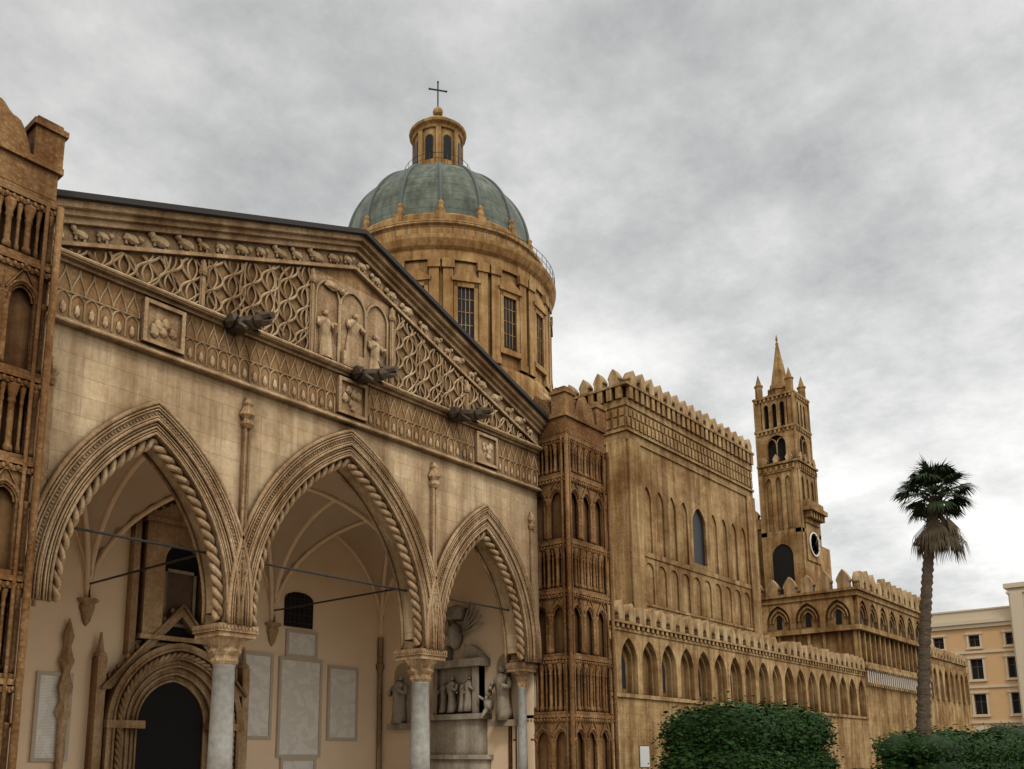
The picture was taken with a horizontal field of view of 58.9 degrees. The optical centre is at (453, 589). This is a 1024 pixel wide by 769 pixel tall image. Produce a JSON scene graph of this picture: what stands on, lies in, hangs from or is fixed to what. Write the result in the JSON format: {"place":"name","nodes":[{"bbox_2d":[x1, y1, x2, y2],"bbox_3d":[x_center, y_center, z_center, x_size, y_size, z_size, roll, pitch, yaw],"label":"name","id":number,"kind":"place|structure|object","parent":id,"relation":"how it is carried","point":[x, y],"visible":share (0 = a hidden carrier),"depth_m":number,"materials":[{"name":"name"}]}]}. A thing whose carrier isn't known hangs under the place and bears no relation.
{"place":"outdoors","nodes":[
{"label":"outdoors","id":0,"kind":"place"},
{"bbox_2d":[0,97,69,760],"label":"turret","id":1,"kind":"object","parent":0,"point":[31,160],"depth_m":16.63,"materials":[{"name":"brown stone"}]},
{"bbox_2d":[28,268,538,655],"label":"porch front wall","id":2,"kind":"structure","parent":0,"point":[100,381],"depth_m":21.17,"materials":[{"name":"beige stone"}]},
{"bbox_2d":[46,249,541,491],"bbox_3d":[-2.662,-5.064,23.878,0.240,1.500,16.400,-9,-14,41],"label":"frieze","id":3,"kind":"object","parent":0,"point":[153,310],"visible":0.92,"depth_m":21.87,"materials":[{"name":"stone"}]},
{"bbox_2d":[62,247,526,440],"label":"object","id":4,"kind":"structure","parent":0,"point":[352,279],"depth_m":22.64,"materials":[{"name":"beige stone"}]},
{"bbox_2d":[206,664,527,768],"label":"columns","id":5,"kind":"structure","parent":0,"point":[220,746],"depth_m":20.45,"materials":[{"name":"grey stone"}]},
{"bbox_2d":[0,0,1023,612],"label":"sky","id":6,"kind":"structure","parent":0,"point":[700,184],"materials":[{"name":"grey"}]},
{"bbox_2d":[527,385,613,768],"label":"turret","id":7,"kind":"object","parent":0,"point":[581,420],"depth_m":29.33,"materials":[{"name":"brown stone"}]},
{"bbox_2d":[587,388,723,450],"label":"parapet openings","id":8,"kind":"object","parent":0,"point":[624,393],"depth_m":52.97,"materials":[{"name":"stone"}]},
{"bbox_2d":[693,510,704,565],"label":"transept windows","id":9,"kind":"structure","parent":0,"point":[698,540],"depth_m":57.22,"materials":[{"name":"grey glass"}]},
{"bbox_2d":[765,403,801,593],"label":"bell tower openings","id":10,"kind":"object","parent":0,"point":[783,563],"visible":0.41,"depth_m":80.69,"materials":[{"name":"black"}]},
{"bbox_2d":[768,600,918,672],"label":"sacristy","id":11,"kind":"structure","parent":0,"point":[833,645],"depth_m":76.36,"materials":[{"name":"beige stone"}]},
{"bbox_2d":[888,453,976,735],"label":"palm","id":12,"kind":"object","parent":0,"point":[927,477],"depth_m":41.08,"materials":[{"name":"green plant"}]},
{"bbox_2d":[910,508,970,564],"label":"dead palm fronds","id":13,"kind":"object","parent":12,"relation":"attached to","point":[935,532],"visible":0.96,"depth_m":40.98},
{"bbox_3d":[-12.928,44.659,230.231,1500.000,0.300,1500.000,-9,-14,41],"label":"ground","id":14,"kind":"structure","parent":0,"visible":0},
{"bbox_2d":[0,186,64,768],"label":"turret shafts","id":15,"kind":"object","parent":14,"relation":"on","point":[11,598],"visible":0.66,"depth_m":16.22,"materials":[{"name":"brown stone"}]},
{"bbox_2d":[6,503,537,768],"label":"porch walls","id":16,"kind":"structure","parent":14,"relation":"on","point":[346,630],"depth_m":30.39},
{"bbox_2d":[54,618,74,768],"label":"carved pilaster","id":17,"kind":"object","parent":16,"relation":"on","point":[64,687],"visible":1,"depth_m":24.56,"materials":[{"name":"stone"}]},
{"bbox_2d":[84,505,249,768],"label":"portal","id":18,"kind":"object","parent":16,"relation":"on","point":[144,603],"depth_m":26.81,"materials":[{"name":"beige stone"}]},
{"bbox_2d":[101,502,247,768],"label":"portal mouldings","id":19,"kind":"object","parent":18,"relation":"attached to","point":[135,679],"visible":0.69,"depth_m":26.32,"materials":[{"name":"beige stone"}]},
{"bbox_2d":[163,568,196,627],"bbox_3d":[-8.401,0.289,27.634,0.140,1.750,1.100,-9,-14,41],"label":"portal icon frame","id":20,"kind":"object","parent":18,"relation":"attached to","point":[167,570],"visible":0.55,"depth_m":27.72,"materials":[{"name":"brown stone"}]},
{"bbox_2d":[165,572,192,623],"bbox_3d":[-8.423,0.293,27.654,0.080,1.550,0.900,-9,-14,41],"label":"portal icon","id":21,"kind":"object","parent":20,"relation":"in","point":[179,589],"visible":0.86,"depth_m":27.65,"materials":[{"name":"brown paint"}]},
{"bbox_2d":[29,629,358,768],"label":"plaque frames","id":22,"kind":"structure","parent":16,"relation":"attached to","point":[288,656],"depth_m":30.08,"materials":[{"name":"stone"}]},
{"bbox_2d":[34,632,355,768],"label":"wall plaques","id":23,"kind":"object","parent":16,"relation":"attached to","point":[299,718],"visible":0.92,"depth_m":30.46,"materials":[{"name":"stone"}]},
{"bbox_2d":[77,597,384,768],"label":"corbels","id":24,"kind":"object","parent":16,"relation":"on","point":[86,606],"visible":1,"depth_m":32.84,"materials":[{"name":"stone"}]},
{"bbox_2d":[76,454,392,619],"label":"vaulted ceiling","id":25,"kind":"structure","parent":16,"relation":"attached to","point":[144,488],"depth_m":28.86,"materials":[{"name":"paint"}]},
{"bbox_2d":[74,455,393,637],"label":"vault ribs","id":26,"kind":"object","parent":25,"relation":"attached to","point":[86,553],"visible":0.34,"depth_m":26.36,"materials":[{"name":"beige stone"}]},
{"bbox_2d":[24,400,541,662],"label":"arch mouldings","id":27,"kind":"object","parent":16,"relation":"attached to","point":[433,633],"visible":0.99,"depth_m":20.84,"materials":[{"name":"beige stone"}]},
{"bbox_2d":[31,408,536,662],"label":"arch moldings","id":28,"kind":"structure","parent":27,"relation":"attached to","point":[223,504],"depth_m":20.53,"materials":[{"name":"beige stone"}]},
{"bbox_2d":[46,437,524,660],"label":"arch ropes","id":29,"kind":"object","parent":27,"relation":"attached to","point":[176,473],"visible":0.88,"depth_m":21.05,"materials":[{"name":"beige stone"}]},
{"bbox_2d":[40,356,534,658],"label":"slender wall columns","id":30,"kind":"structure","parent":16,"relation":"attached to","point":[247,416],"depth_m":21.16,"materials":[{"name":"stone"}]},
{"bbox_2d":[74,527,508,610],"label":"tie rods","id":31,"kind":"object","parent":16,"relation":"attached to","point":[191,556],"visible":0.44,"depth_m":23.39,"materials":[{"name":"grey metal"}]},
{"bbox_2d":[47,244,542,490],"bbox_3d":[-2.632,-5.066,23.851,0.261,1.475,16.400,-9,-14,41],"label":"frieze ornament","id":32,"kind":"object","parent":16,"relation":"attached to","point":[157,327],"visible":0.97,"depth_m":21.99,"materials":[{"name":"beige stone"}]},
{"bbox_2d":[284,592,313,628],"bbox_3d":[-5.317,0.703,31.166,0.015,1.230,1.240,-9,-14,41],"label":"window","id":33,"kind":"structure","parent":16,"relation":"in","point":[300,595],"depth_m":31.14,"materials":[{"name":"black glass"}]},
{"bbox_2d":[285,593,313,628],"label":"porch window bars","id":34,"kind":"object","parent":33,"relation":"attached to","point":[294,614],"visible":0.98,"depth_m":31.12,"materials":[{"name":"black metal"}]},
{"bbox_2d":[53,198,545,445],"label":"pediment","id":35,"kind":"structure","parent":16,"relation":"attached to","point":[92,219],"depth_m":23.70,"materials":[{"name":"stone"}]},
{"bbox_2d":[53,224,532,441],"bbox_3d":[-2.794,-7.465,24.135,0.376,3.271,16.220,-9,-14,41],"label":"pediment relief carving","id":36,"kind":"object","parent":35,"relation":"attached to","point":[325,325],"visible":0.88,"depth_m":23.23},
{"bbox_2d":[56,189,548,420],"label":"porch roof","id":37,"kind":"structure","parent":35,"relation":"on","point":[365,233],"depth_m":22.83,"materials":[{"name":"black metal"}]},
{"bbox_2d":[223,306,493,423],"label":"gargoyles","id":38,"kind":"object","parent":16,"relation":"attached to","point":[234,323],"visible":0.99,"depth_m":23.35,"materials":[{"name":"stone"}]},
{"bbox_2d":[192,619,537,687],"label":"column capitals","id":39,"kind":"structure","parent":16,"relation":"on","point":[225,642],"depth_m":20.70,"materials":[{"name":"beige stone"}]},
{"bbox_2d":[387,601,513,723],"bbox_3d":[-0.197,2.521,31.042,5.743,4.067,0.873,-9,-14,41],"label":"monument sculpture","id":40,"kind":"object","parent":16,"relation":"attached to","point":[455,632],"visible":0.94,"depth_m":30.48,"materials":[{"name":"grey stone"}]},
{"bbox_2d":[387,643,517,768],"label":"monument","id":41,"kind":"object","parent":16,"relation":"attached to","point":[458,740],"visible":0.76,"depth_m":30.14,"materials":[{"name":"white stone"}]},
{"bbox_2d":[394,654,517,722],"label":"monument niches","id":42,"kind":"object","parent":16,"relation":"attached to","point":[401,669],"visible":0.43,"depth_m":32.27,"materials":[{"name":"grey stone"}]},
{"bbox_2d":[507,434,619,768],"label":"turret shafts","id":43,"kind":"object","parent":14,"relation":"on","point":[598,686],"visible":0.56,"depth_m":29.05,"materials":[{"name":"brown stone"}]},
{"bbox_2d":[639,745,649,768],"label":"sign posts","id":44,"kind":"object","parent":14,"relation":"on","point":[639,757],"visible":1,"depth_m":43.86,"materials":[{"name":"grey metal"}]},
{"bbox_2d":[640,746,649,766],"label":"sign panel","id":45,"kind":"object","parent":44,"relation":"attached to","point":[644,756],"visible":1,"depth_m":44.08,"materials":[{"name":"white metal"}]},
{"bbox_2d":[574,380,762,634],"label":"building wall","id":46,"kind":"structure","parent":14,"relation":"on","point":[670,477],"depth_m":55.12,"materials":[{"name":"beige stone"}]},
{"bbox_2d":[361,199,555,398],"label":"dome drum","id":47,"kind":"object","parent":46,"relation":"on","point":[490,255],"depth_m":66.87,"materials":[{"name":"beige stone"}]},
{"bbox_2d":[351,163,526,243],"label":"dome","id":48,"kind":"structure","parent":47,"relation":"on","point":[421,193],"depth_m":69.58,"materials":[{"name":"teal metal"}]},
{"bbox_2d":[348,161,529,239],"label":"dome ribs","id":49,"kind":"object","parent":47,"relation":"on","point":[440,190],"visible":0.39,"depth_m":71.00,"materials":[{"name":"beige stone"}]},
{"bbox_2d":[409,107,466,164],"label":"lantern","id":50,"kind":"object","parent":49,"relation":"on","point":[437,125],"visible":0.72,"depth_m":76.04,"materials":[{"name":"stone"}]},
{"bbox_2d":[414,134,460,164],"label":"lantern windows","id":51,"kind":"structure","parent":50,"relation":"in","point":[429,143],"depth_m":75.83,"materials":[{"name":"black glass"}]},
{"bbox_2d":[370,81,554,283],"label":"dome ironwork","id":52,"kind":"object","parent":47,"relation":"on","point":[464,228],"visible":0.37,"depth_m":68.83,"materials":[{"name":"grey metal"}]},
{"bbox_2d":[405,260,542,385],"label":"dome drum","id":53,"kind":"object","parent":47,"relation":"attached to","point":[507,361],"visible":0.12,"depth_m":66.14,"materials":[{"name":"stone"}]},
{"bbox_2d":[423,287,541,365],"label":"drum windows","id":54,"kind":"structure","parent":53,"relation":"in","point":[509,313],"depth_m":66.39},
{"bbox_2d":[611,625,972,768],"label":"aisle wall","id":55,"kind":"structure","parent":14,"relation":"on","point":[891,711],"depth_m":68.88,"materials":[{"name":"beige stone"}]},
{"bbox_2d":[532,369,966,669],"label":"merlons","id":56,"kind":"object","parent":55,"relation":"on","point":[699,627],"visible":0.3,"depth_m":60.31,"materials":[{"name":"stone"}]},
{"bbox_2d":[609,618,970,718],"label":"wall","id":57,"kind":"structure","parent":55,"relation":"attached to","point":[842,687],"depth_m":56.88,"materials":[{"name":"beige stone"}]},
{"bbox_2d":[621,654,966,700],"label":"arched windows","id":58,"kind":"structure","parent":55,"relation":"in","point":[624,674],"depth_m":50.14,"materials":[{"name":"black glass"}]},
{"bbox_2d":[761,586,919,672],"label":"arcaded gallery","id":59,"kind":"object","parent":55,"relation":"on","point":[853,599],"depth_m":77.44,"materials":[{"name":"beige stone"}]},
{"bbox_2d":[867,670,931,693],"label":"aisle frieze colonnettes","id":60,"kind":"object","parent":55,"relation":"attached to","point":[895,680],"visible":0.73,"depth_m":77.86,"materials":[{"name":"white stone"}]},
{"bbox_2d":[758,402,832,596],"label":"tower","id":61,"kind":"structure","parent":14,"relation":"on","point":[826,560],"depth_m":81.83,"materials":[{"name":"stone"}]},
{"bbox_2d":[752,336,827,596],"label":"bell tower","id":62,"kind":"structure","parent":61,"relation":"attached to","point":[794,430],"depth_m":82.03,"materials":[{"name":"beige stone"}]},
{"bbox_2d":[809,532,819,556],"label":"clock","id":63,"kind":"object","parent":61,"relation":"attached to","point":[813,547],"visible":1,"depth_m":81.04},
{"bbox_2d":[869,721,1023,768],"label":"hedge","id":64,"kind":"object","parent":14,"relation":"on","point":[997,757],"visible":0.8,"depth_m":41.08,"materials":[{"name":"green plant"}]},
{"bbox_2d":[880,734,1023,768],"bbox_3d":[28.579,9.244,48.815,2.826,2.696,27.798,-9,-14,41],"label":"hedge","id":65,"kind":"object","parent":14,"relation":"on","point":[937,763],"visible":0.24,"depth_m":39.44,"materials":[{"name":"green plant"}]},
{"bbox_2d":[930,625,1022,733],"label":"palazzo","id":66,"kind":"structure","parent":14,"relation":"on","point":[996,674],"depth_m":118.26,"materials":[{"name":"paint"}]},
{"bbox_2d":[931,582,1023,732],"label":"palazzo trim","id":67,"kind":"structure","parent":66,"relation":"attached to","point":[1012,613],"depth_m":118.06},
{"bbox_2d":[934,633,1020,713],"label":"window frames","id":68,"kind":"structure","parent":66,"relation":"attached to","point":[974,639],"depth_m":118.82,"materials":[{"name":"brown wood"}]},
{"bbox_2d":[935,633,1020,713],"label":"windows","id":69,"kind":"structure","parent":66,"relation":"in","point":[978,698],"depth_m":119.04,"materials":[{"name":"black glass"}]},
{"bbox_2d":[980,725,1023,737],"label":"hedge","id":70,"kind":"object","parent":14,"relation":"on","point":[1016,731],"visible":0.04,"depth_m":62.92,"materials":[{"name":"green plant"}]},
{"bbox_2d":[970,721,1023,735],"bbox_3d":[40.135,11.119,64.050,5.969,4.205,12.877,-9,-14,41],"label":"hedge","id":71,"kind":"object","parent":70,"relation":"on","point":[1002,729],"visible":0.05,"depth_m":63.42,"materials":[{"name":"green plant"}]},
{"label":"pavement kerb","id":72,"kind":"structure","parent":14,"relation":"on","visible":0},
{"bbox_2d":[664,707,831,768],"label":"ficus hedge","id":73,"kind":"object","parent":72,"relation":"on","point":[707,723],"visible":0.38,"depth_m":36.12,"materials":[{"name":"green plant"}]},
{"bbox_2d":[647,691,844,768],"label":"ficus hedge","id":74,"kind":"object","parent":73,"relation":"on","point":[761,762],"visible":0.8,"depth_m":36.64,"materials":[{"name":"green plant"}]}
]}

